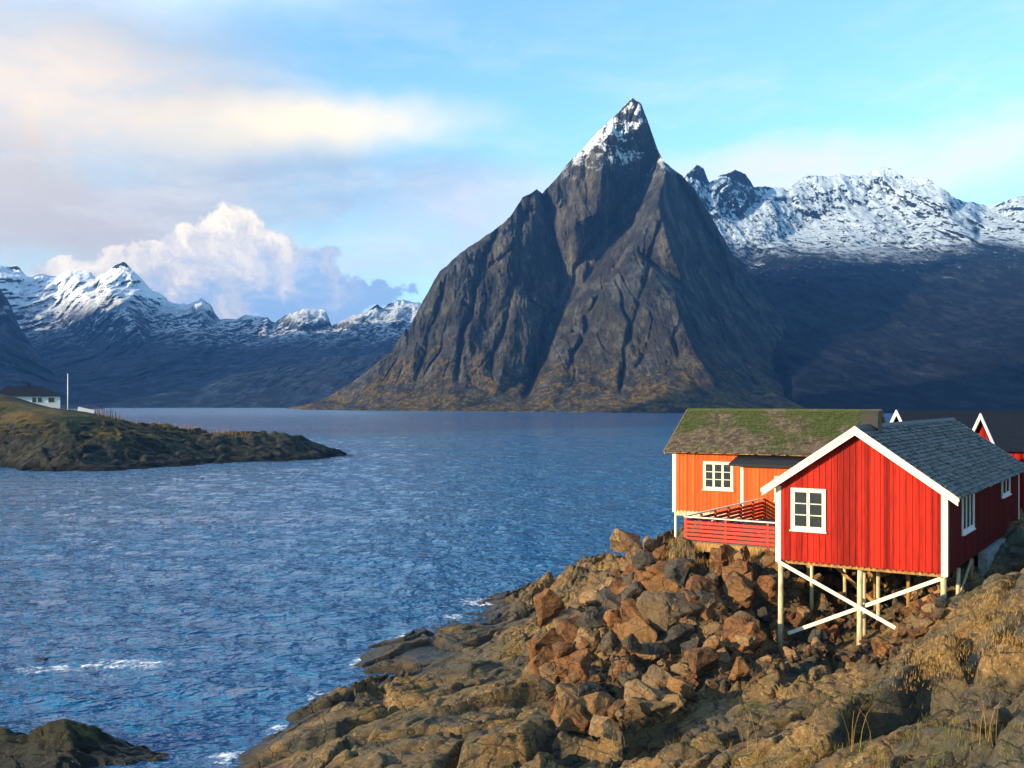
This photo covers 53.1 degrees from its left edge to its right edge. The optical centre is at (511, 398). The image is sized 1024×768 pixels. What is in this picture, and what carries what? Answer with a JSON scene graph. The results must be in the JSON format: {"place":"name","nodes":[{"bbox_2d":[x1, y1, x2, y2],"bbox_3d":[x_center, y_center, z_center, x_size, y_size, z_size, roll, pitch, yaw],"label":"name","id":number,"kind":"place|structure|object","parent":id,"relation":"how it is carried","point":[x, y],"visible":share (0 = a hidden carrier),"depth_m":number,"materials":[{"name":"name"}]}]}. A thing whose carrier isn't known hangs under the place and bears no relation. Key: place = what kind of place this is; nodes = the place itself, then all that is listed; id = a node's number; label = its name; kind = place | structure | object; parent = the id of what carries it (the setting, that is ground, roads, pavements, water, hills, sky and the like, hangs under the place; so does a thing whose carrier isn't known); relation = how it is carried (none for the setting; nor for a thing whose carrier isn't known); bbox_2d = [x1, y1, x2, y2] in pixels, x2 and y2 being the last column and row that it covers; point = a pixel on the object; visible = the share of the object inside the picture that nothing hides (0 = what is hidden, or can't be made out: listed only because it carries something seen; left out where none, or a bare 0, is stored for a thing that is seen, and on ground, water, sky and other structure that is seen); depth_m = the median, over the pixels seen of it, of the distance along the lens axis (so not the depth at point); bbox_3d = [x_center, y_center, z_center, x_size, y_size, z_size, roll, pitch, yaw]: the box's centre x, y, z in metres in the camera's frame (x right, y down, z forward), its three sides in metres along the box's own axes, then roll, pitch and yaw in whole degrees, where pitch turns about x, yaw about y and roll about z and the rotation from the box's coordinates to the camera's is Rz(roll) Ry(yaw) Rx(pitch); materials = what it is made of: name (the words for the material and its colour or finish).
{"place":"outdoors","nodes":[
{"label":"outdoors","id":0,"kind":"place"},
{"bbox_2d":[0,289,103,408],"bbox_3d":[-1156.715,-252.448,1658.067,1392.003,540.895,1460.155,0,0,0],"label":"mountain","id":1,"kind":"structure","parent":0,"point":[22,362],"depth_m":1386.28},
{"bbox_2d":[0,394,351,471],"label":"headland","id":2,"kind":"structure","parent":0,"point":[35,437],"depth_m":187.72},
{"bbox_2d":[0,383,60,407],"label":"white house","id":3,"kind":"structure","parent":2,"relation":"on","point":[41,395],"depth_m":225.36,"materials":[{"name":"paint"}]},
{"bbox_2d":[0,262,420,407],"bbox_3d":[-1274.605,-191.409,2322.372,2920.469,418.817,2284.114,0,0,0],"label":"mountain","id":4,"kind":"structure","parent":0,"point":[122,335],"depth_m":1957.83,"materials":[{"name":"stone"}]},
{"bbox_2d":[0,408,893,767],"bbox_3d":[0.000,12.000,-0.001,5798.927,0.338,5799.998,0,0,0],"label":"water","id":5,"kind":"structure","parent":0,"point":[208,616],"depth_m":80.54,"materials":[{"name":"liquid"}]},
{"bbox_2d":[0,719,169,767],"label":"sea rock","id":6,"kind":"object","parent":5,"relation":"in","point":[63,743],"visible":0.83,"depth_m":33.72,"materials":[{"name":"stone"}]},
{"bbox_2d":[0,0,1023,325],"label":"sky","id":7,"kind":"structure","parent":0,"point":[272,159],"materials":[{"name":"blue"}]},
{"bbox_2d":[286,98,806,412],"bbox_3d":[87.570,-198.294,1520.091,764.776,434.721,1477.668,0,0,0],"label":"mountain","id":8,"kind":"structure","parent":0,"point":[604,272],"depth_m":1180.31,"materials":[{"name":"stone"}]},
{"bbox_2d":[231,508,1023,767],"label":"ground","id":9,"kind":"structure","parent":0,"point":[461,695],"depth_m":29.01,"materials":[{"name":"stone"}]},
{"bbox_2d":[528,646,554,676],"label":"boulder","id":10,"kind":"object","parent":9,"relation":"on","point":[543,656],"visible":0.77,"depth_m":35.99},
{"bbox_2d":[529,674,559,697],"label":"boulder","id":11,"kind":"object","parent":9,"relation":"on","point":[548,686],"visible":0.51,"depth_m":35.73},
{"bbox_2d":[522,660,558,684],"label":"boulder","id":12,"kind":"object","parent":11,"relation":"on","point":[547,670],"visible":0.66,"depth_m":35.74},
{"bbox_2d":[526,628,565,659],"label":"boulder","id":13,"kind":"object","parent":9,"relation":"on","point":[549,637],"visible":0.6,"depth_m":41.47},
{"bbox_2d":[556,683,577,698],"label":"boulder","id":14,"kind":"object","parent":9,"relation":"on","point":[563,688],"visible":0.25,"depth_m":34.26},
{"bbox_2d":[565,671,580,684],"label":"boulder","id":15,"kind":"object","parent":14,"relation":"on","point":[573,678],"visible":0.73,"depth_m":34.78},
{"bbox_2d":[550,693,584,733],"bbox_3d":[1.713,9.392,30.190,1.136,0.696,1.424,32,13,-2],"label":"boulder","id":16,"kind":"object","parent":9,"relation":"on","point":[567,706],"visible":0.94,"depth_m":30.12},
{"bbox_2d":[571,709,591,732],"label":"boulder","id":17,"kind":"object","parent":9,"relation":"on","point":[581,720],"visible":0.62,"depth_m":30.00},
{"bbox_2d":[579,590,600,606],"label":"boulder","id":18,"kind":"object","parent":9,"relation":"on","point":[587,598],"visible":0.52,"depth_m":44.97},
{"bbox_2d":[577,692,615,717],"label":"boulder","id":19,"kind":"object","parent":9,"relation":"on","point":[598,703],"visible":0.6,"depth_m":30.62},
{"bbox_2d":[603,608,623,628],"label":"boulder","id":20,"kind":"object","parent":9,"relation":"on","point":[612,617],"visible":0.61,"depth_m":41.21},
{"bbox_2d":[610,528,641,552],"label":"boulder","id":21,"kind":"object","parent":9,"relation":"on","point":[622,541],"visible":0.83,"depth_m":52.98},
{"bbox_2d":[621,633,641,652],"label":"boulder","id":22,"kind":"object","parent":9,"relation":"on","point":[631,643],"visible":1,"depth_m":36.08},
{"bbox_2d":[624,564,638,575],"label":"boulder","id":23,"kind":"object","parent":9,"relation":"on","point":[629,568],"visible":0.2,"depth_m":48.49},
{"bbox_2d":[625,545,642,564],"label":"boulder","id":24,"kind":"object","parent":23,"relation":"on","point":[634,550],"visible":0.36,"depth_m":48.69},
{"bbox_2d":[621,581,644,598],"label":"boulder","id":25,"kind":"object","parent":9,"relation":"on","point":[634,589],"visible":0.65,"depth_m":42.26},
{"bbox_2d":[618,616,656,646],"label":"boulder","id":26,"kind":"object","parent":9,"relation":"on","point":[639,628],"visible":0.59,"depth_m":37.30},
{"bbox_2d":[624,678,664,706],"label":"boulder","id":27,"kind":"object","parent":9,"relation":"on","point":[638,688],"visible":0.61,"depth_m":28.61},
{"bbox_2d":[630,551,659,569],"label":"boulder","id":28,"kind":"object","parent":9,"relation":"on","point":[641,560],"visible":0.74,"depth_m":43.10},
{"bbox_2d":[652,544,669,559],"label":"boulder","id":29,"kind":"object","parent":28,"relation":"on","point":[656,553],"visible":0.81,"depth_m":43.22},
{"bbox_2d":[642,536,654,551],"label":"boulder","id":30,"kind":"object","parent":9,"relation":"on","point":[648,543],"visible":0.93,"depth_m":54.99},
{"bbox_2d":[629,697,672,717],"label":"boulder","id":31,"kind":"object","parent":9,"relation":"on","point":[643,708],"visible":0.89,"depth_m":28.09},
{"bbox_2d":[636,590,676,631],"bbox_3d":[5.349,7.858,37.912,1.622,1.402,0.900,0,0,23],"label":"boulder","id":32,"kind":"object","parent":9,"relation":"on","point":[653,607],"visible":0.99,"depth_m":37.57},
{"bbox_2d":[646,556,677,574],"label":"boulder","id":33,"kind":"object","parent":9,"relation":"on","point":[657,569],"visible":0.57,"depth_m":42.19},
{"bbox_2d":[660,694,684,714],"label":"boulder","id":34,"kind":"object","parent":9,"relation":"on","point":[677,701],"visible":0.76,"depth_m":28.20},
{"bbox_2d":[657,623,697,653],"bbox_3d":[6.098,8.847,37.830,1.572,1.320,1.425,-38,21,-34],"label":"boulder","id":35,"kind":"object","parent":9,"relation":"on","point":[673,637],"visible":0.61,"depth_m":37.25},
{"bbox_2d":[660,592,703,618],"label":"boulder","id":36,"kind":"object","parent":35,"relation":"on","point":[686,606],"visible":0.64,"depth_m":37.69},
{"bbox_2d":[674,616,696,625],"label":"boulder","id":37,"kind":"object","parent":35,"relation":"on","point":[691,620],"visible":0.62,"depth_m":37.57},
{"bbox_2d":[664,557,690,586],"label":"boulder","id":38,"kind":"object","parent":9,"relation":"on","point":[676,571],"visible":0.98,"depth_m":41.60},
{"bbox_2d":[670,662,688,676],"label":"boulder","id":39,"kind":"object","parent":9,"relation":"on","point":[677,669],"visible":0.67,"depth_m":34.38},
{"bbox_2d":[663,675,698,687],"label":"boulder","id":40,"kind":"object","parent":9,"relation":"on","point":[689,678],"visible":0.31,"depth_m":32.89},
{"bbox_2d":[679,589,699,602],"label":"boulder","id":41,"kind":"object","parent":9,"relation":"on","point":[692,598],"visible":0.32,"depth_m":37.92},
{"bbox_2d":[685,574,729,620],"bbox_3d":[7.367,7.605,38.500,1.660,1.018,2.082,22,16,-19],"label":"boulder","id":42,"kind":"object","parent":9,"relation":"on","point":[695,582],"visible":0.61,"depth_m":38.59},
{"bbox_2d":[695,589,715,605],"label":"boulder","id":43,"kind":"object","parent":42,"relation":"on","point":[706,597],"visible":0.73,"depth_m":38.01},
{"bbox_2d":[694,597,722,626],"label":"boulder","id":44,"kind":"object","parent":9,"relation":"on","point":[713,605],"visible":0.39,"depth_m":38.02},
{"bbox_2d":[659,529,773,567],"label":"grass","id":45,"kind":"structure","parent":9,"relation":"on","point":[732,557],"depth_m":42.52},
{"bbox_2d":[702,635,732,674],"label":"boulder","id":46,"kind":"object","parent":9,"relation":"on","point":[725,664],"visible":0.48,"depth_m":34.19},
{"bbox_2d":[537,554,941,743],"bbox_3d":[8.631,8.127,39.223,15.536,5.134,28.112,0,0,0],"label":"rubble","id":47,"kind":"object","parent":9,"relation":"on","point":[831,650],"visible":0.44,"depth_m":34.71,"materials":[{"name":"stone"}]},
{"bbox_2d":[544,612,563,629],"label":"boulder","id":48,"kind":"object","parent":47,"relation":"on","point":[548,623],"visible":0.21,"depth_m":43.02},
{"bbox_2d":[533,588,564,627],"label":"boulder","id":49,"kind":"object","parent":48,"relation":"on","point":[548,603],"visible":1,"depth_m":42.64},
{"bbox_2d":[559,616,579,647],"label":"boulder","id":50,"kind":"object","parent":47,"relation":"on","point":[568,629],"visible":0.33,"depth_m":41.66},
{"bbox_2d":[550,609,581,634],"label":"boulder","id":51,"kind":"object","parent":50,"relation":"on","point":[570,614],"visible":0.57,"depth_m":42.12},
{"bbox_2d":[554,648,591,682],"bbox_3d":[2.127,9.424,35.569,1.452,1.036,1.675,-29,19,28],"label":"boulder","id":52,"kind":"object","parent":47,"relation":"on","point":[579,661],"visible":0.7,"depth_m":35.30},
{"bbox_2d":[574,626,600,652],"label":"boulder","id":53,"kind":"object","parent":47,"relation":"on","point":[592,638],"visible":0.51,"depth_m":41.04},
{"bbox_2d":[576,606,606,627],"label":"boulder","id":54,"kind":"object","parent":53,"relation":"on","point":[585,619],"visible":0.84,"depth_m":41.48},
{"bbox_2d":[601,594,621,609],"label":"boulder","id":55,"kind":"object","parent":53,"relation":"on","point":[610,602],"visible":0.34,"depth_m":42.24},
{"bbox_2d":[577,681,606,698],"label":"boulder","id":56,"kind":"object","parent":47,"relation":"on","point":[587,688],"visible":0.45,"depth_m":33.71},
{"bbox_2d":[591,611,606,626],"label":"boulder","id":57,"kind":"object","parent":47,"relation":"on","point":[597,618],"visible":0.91,"depth_m":41.34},
{"bbox_2d":[596,586,613,603],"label":"boulder","id":58,"kind":"object","parent":47,"relation":"on","point":[602,593],"visible":0.25,"depth_m":43.48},
{"bbox_2d":[611,577,623,593],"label":"boulder","id":59,"kind":"object","parent":58,"relation":"on","point":[617,583],"visible":0.34,"depth_m":43.55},
{"bbox_2d":[600,627,618,652],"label":"boulder","id":60,"kind":"object","parent":47,"relation":"on","point":[609,644],"visible":0.79,"depth_m":40.05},
{"bbox_2d":[603,720,617,740],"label":"boulder","id":61,"kind":"object","parent":47,"relation":"on","point":[608,730],"visible":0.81,"depth_m":27.23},
{"bbox_2d":[607,699,625,718],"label":"boulder","id":62,"kind":"object","parent":61,"relation":"on","point":[616,706],"visible":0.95,"depth_m":27.41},
{"bbox_2d":[609,659,628,678],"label":"boulder","id":63,"kind":"object","parent":47,"relation":"on","point":[622,664],"visible":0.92,"depth_m":34.72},
{"bbox_2d":[608,663,639,686],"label":"boulder","id":64,"kind":"object","parent":47,"relation":"on","point":[623,679],"visible":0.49,"depth_m":34.64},
{"bbox_2d":[613,699,641,720],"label":"boulder","id":65,"kind":"object","parent":47,"relation":"on","point":[630,712],"visible":0.16,"depth_m":29.12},
{"bbox_2d":[620,598,640,621],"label":"boulder","id":66,"kind":"object","parent":47,"relation":"on","point":[629,610],"visible":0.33,"depth_m":40.97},
{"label":"boulder","id":67,"kind":"object","parent":66,"relation":"on","visible":0},
{"bbox_2d":[637,571,654,586],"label":"boulder","id":68,"kind":"object","parent":67,"relation":"on","point":[644,578],"visible":0.46,"depth_m":42.36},
{"bbox_2d":[637,640,669,662],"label":"boulder","id":69,"kind":"object","parent":47,"relation":"on","point":[643,654],"visible":0.74,"depth_m":36.78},
{"bbox_2d":[642,664,672,689],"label":"boulder","id":70,"kind":"object","parent":47,"relation":"on","point":[653,675],"visible":0.43,"depth_m":34.02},
{"bbox_2d":[644,574,680,592],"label":"boulder","id":71,"kind":"object","parent":47,"relation":"on","point":[660,583],"visible":0.38,"depth_m":41.82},
{"bbox_2d":[666,677,695,701],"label":"boulder","id":72,"kind":"object","parent":47,"relation":"on","point":[684,689],"visible":0.94,"depth_m":30.82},
{"bbox_2d":[680,638,700,653],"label":"boulder","id":73,"kind":"object","parent":47,"relation":"on","point":[690,644],"visible":0.59,"depth_m":35.56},
{"bbox_2d":[684,646,718,674],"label":"boulder","id":74,"kind":"object","parent":47,"relation":"on","point":[705,658],"visible":0.93,"depth_m":33.13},
{"bbox_2d":[695,619,721,638],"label":"boulder","id":75,"kind":"object","parent":47,"relation":"on","point":[705,628],"visible":0.82,"depth_m":37.60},
{"bbox_2d":[708,547,732,565],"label":"boulder","id":76,"kind":"object","parent":47,"relation":"on","point":[714,551],"visible":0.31,"depth_m":41.95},
{"bbox_2d":[715,544,731,576],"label":"boulder","id":77,"kind":"object","parent":76,"relation":"on","point":[723,552],"visible":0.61,"depth_m":41.30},
{"bbox_2d":[722,566,754,582],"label":"boulder","id":78,"kind":"object","parent":47,"relation":"on","point":[749,577],"visible":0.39,"depth_m":39.59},
{"bbox_2d":[723,562,753,574],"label":"boulder","id":79,"kind":"object","parent":78,"relation":"on","point":[739,568],"visible":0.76,"depth_m":39.76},
{"bbox_2d":[731,558,748,563],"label":"boulder","id":80,"kind":"object","parent":78,"relation":"on","point":[741,560],"visible":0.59,"depth_m":40.23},
{"bbox_2d":[734,545,749,560],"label":"boulder","id":81,"kind":"object","parent":80,"relation":"on","point":[743,552],"visible":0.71,"depth_m":40.51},
{"bbox_2d":[723,571,754,609],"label":"boulder","id":82,"kind":"object","parent":47,"relation":"on","point":[740,590],"visible":0.91,"depth_m":38.75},
{"bbox_2d":[728,656,750,680],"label":"boulder","id":83,"kind":"object","parent":47,"relation":"on","point":[740,668],"visible":1,"depth_m":30.95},
{"bbox_2d":[721,622,766,656],"bbox_3d":[7.933,8.413,35.203,1.690,1.053,0.988,-35,-31,10],"label":"boulder","id":84,"kind":"object","parent":47,"relation":"on","point":[730,643],"visible":0.59,"depth_m":34.95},
{"bbox_2d":[735,634,756,646],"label":"boulder","id":85,"kind":"object","parent":84,"relation":"on","point":[745,640],"visible":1,"depth_m":34.74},
{"bbox_2d":[764,551,774,568],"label":"boulder","id":86,"kind":"object","parent":47,"relation":"on","point":[769,561],"visible":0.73,"depth_m":40.55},
{"bbox_2d":[789,616,808,627],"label":"boulder","id":87,"kind":"object","parent":47,"relation":"on","point":[800,621],"visible":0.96,"depth_m":38.67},
{"bbox_2d":[808,628,827,642],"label":"boulder","id":88,"kind":"object","parent":47,"relation":"on","point":[821,634],"visible":0.85,"depth_m":33.07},
{"bbox_2d":[830,591,847,605],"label":"boulder","id":89,"kind":"object","parent":47,"relation":"on","point":[836,600],"visible":0.64,"depth_m":40.19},
{"bbox_2d":[874,636,894,657],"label":"boulder","id":90,"kind":"object","parent":47,"relation":"on","point":[881,645],"visible":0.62,"depth_m":32.55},
{"bbox_2d":[934,596,946,608],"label":"boulder","id":91,"kind":"object","parent":47,"relation":"on","point":[940,601],"visible":0.98,"depth_m":27.34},
{"bbox_2d":[721,616,761,648],"bbox_3d":[8.183,8.358,36.444,1.265,1.176,1.110,-28,10,35],"label":"boulder","id":92,"kind":"object","parent":9,"relation":"on","point":[735,622],"visible":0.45,"depth_m":36.34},
{"bbox_2d":[729,610,759,627],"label":"boulder","id":93,"kind":"object","parent":9,"relation":"on","point":[740,613],"visible":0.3,"depth_m":37.86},
{"bbox_2d":[684,498,809,588],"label":"deck","id":94,"kind":"structure","parent":9,"relation":"on","point":[765,528],"depth_m":42.77,"materials":[{"name":"red paint"}]},
{"bbox_2d":[752,602,774,622],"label":"boulder","id":95,"kind":"object","parent":9,"relation":"on","point":[763,612],"visible":0.87,"depth_m":38.77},
{"bbox_2d":[755,575,785,605],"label":"boulder","id":96,"kind":"object","parent":9,"relation":"on","point":[766,588],"visible":0.74,"depth_m":38.90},
{"bbox_2d":[663,408,885,537],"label":"moss roof cabin","id":97,"kind":"object","parent":9,"relation":"on","point":[722,457],"visible":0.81,"depth_m":53.80,"materials":[{"name":"orange paint"}]},
{"bbox_2d":[702,461,733,491],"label":"window","id":98,"kind":"structure","parent":97,"relation":"in","point":[717,476],"depth_m":53.74,"materials":[{"name":"beige paint"}]},
{"bbox_2d":[785,588,800,603],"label":"boulder","id":99,"kind":"object","parent":9,"relation":"on","point":[792,594],"visible":0.79,"depth_m":39.35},
{"bbox_2d":[577,661,1023,767],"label":"grass","id":100,"kind":"structure","parent":9,"relation":"on","point":[850,721],"depth_m":18.28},
{"bbox_2d":[797,606,812,617],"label":"boulder","id":101,"kind":"object","parent":9,"relation":"on","point":[803,609],"visible":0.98,"depth_m":38.88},
{"bbox_2d":[760,410,1023,652],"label":"stilt cabin","id":102,"kind":"object","parent":9,"relation":"on","point":[939,498],"visible":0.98,"depth_m":36.81,"materials":[{"name":"red paint"}]},
{"bbox_2d":[789,487,826,533],"bbox_3d":[10.762,4.075,37.234,1.360,1.590,0.112,0,0,34],"label":"window","id":103,"kind":"structure","parent":102,"relation":"in","point":[808,505],"depth_m":37.22,"materials":[{"name":"beige paint"}]},
{"bbox_2d":[962,493,975,535],"bbox_3d":[16.815,4.150,37.705,0.112,1.580,2.360,0,0,34],"label":"window","id":104,"kind":"structure","parent":102,"relation":"in","point":[968,503],"depth_m":37.79,"materials":[{"name":"white paint"}]},
{"bbox_2d":[1001,478,1011,498],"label":"window","id":105,"kind":"structure","parent":102,"relation":"in","point":[1006,485],"depth_m":45.09,"materials":[{"name":"white paint"}]},
{"bbox_2d":[891,623,907,637],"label":"boulder","id":106,"kind":"object","parent":9,"relation":"on","point":[900,630],"visible":1,"depth_m":33.55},
{"bbox_2d":[908,627,926,639],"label":"boulder","id":107,"kind":"object","parent":9,"relation":"on","point":[916,633],"visible":1,"depth_m":27.30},
{"bbox_2d":[918,617,934,628],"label":"boulder","id":108,"kind":"object","parent":107,"relation":"on","point":[925,622],"visible":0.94,"depth_m":27.26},
{"bbox_2d":[884,583,1023,691],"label":"grass","id":109,"kind":"structure","parent":9,"relation":"on","point":[986,642],"depth_m":21.96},
{"bbox_2d":[890,410,1023,429],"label":"slate cabin","id":110,"kind":"object","parent":9,"relation":"on","point":[968,419],"visible":0.06,"depth_m":66.41,"materials":[{"name":"red paint"}]},
{"bbox_2d":[967,696,999,746],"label":"dry stalks","id":111,"kind":"object","parent":9,"relation":"on","point":[985,723],"visible":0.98,"depth_m":16.10,"materials":[{"name":"beige plant"}]},
{"bbox_2d":[972,413,1023,511],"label":"slate cabin","id":112,"kind":"object","parent":9,"relation":"on","point":[1004,432],"visible":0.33,"depth_m":56.28,"materials":[{"name":"red paint"}]},
{"bbox_2d":[685,165,1023,412],"bbox_3d":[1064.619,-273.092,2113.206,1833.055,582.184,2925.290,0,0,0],"label":"mountain","id":113,"kind":"structure","parent":0,"point":[886,290],"depth_m":1608.15,"materials":[{"name":"stone"}]},
{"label":"boulder","id":114,"kind":"object","parent":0,"visible":0},
{"bbox_2d":[552,641,575,658],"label":"boulder","id":115,"kind":"object","parent":114,"relation":"on","point":[561,649],"visible":0.77,"depth_m":35.72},
{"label":"boulder","id":116,"kind":"object","parent":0,"visible":0},
{"bbox_2d":[589,715,610,737],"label":"boulder","id":117,"kind":"object","parent":116,"relation":"on","point":[596,725],"visible":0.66,"depth_m":27.59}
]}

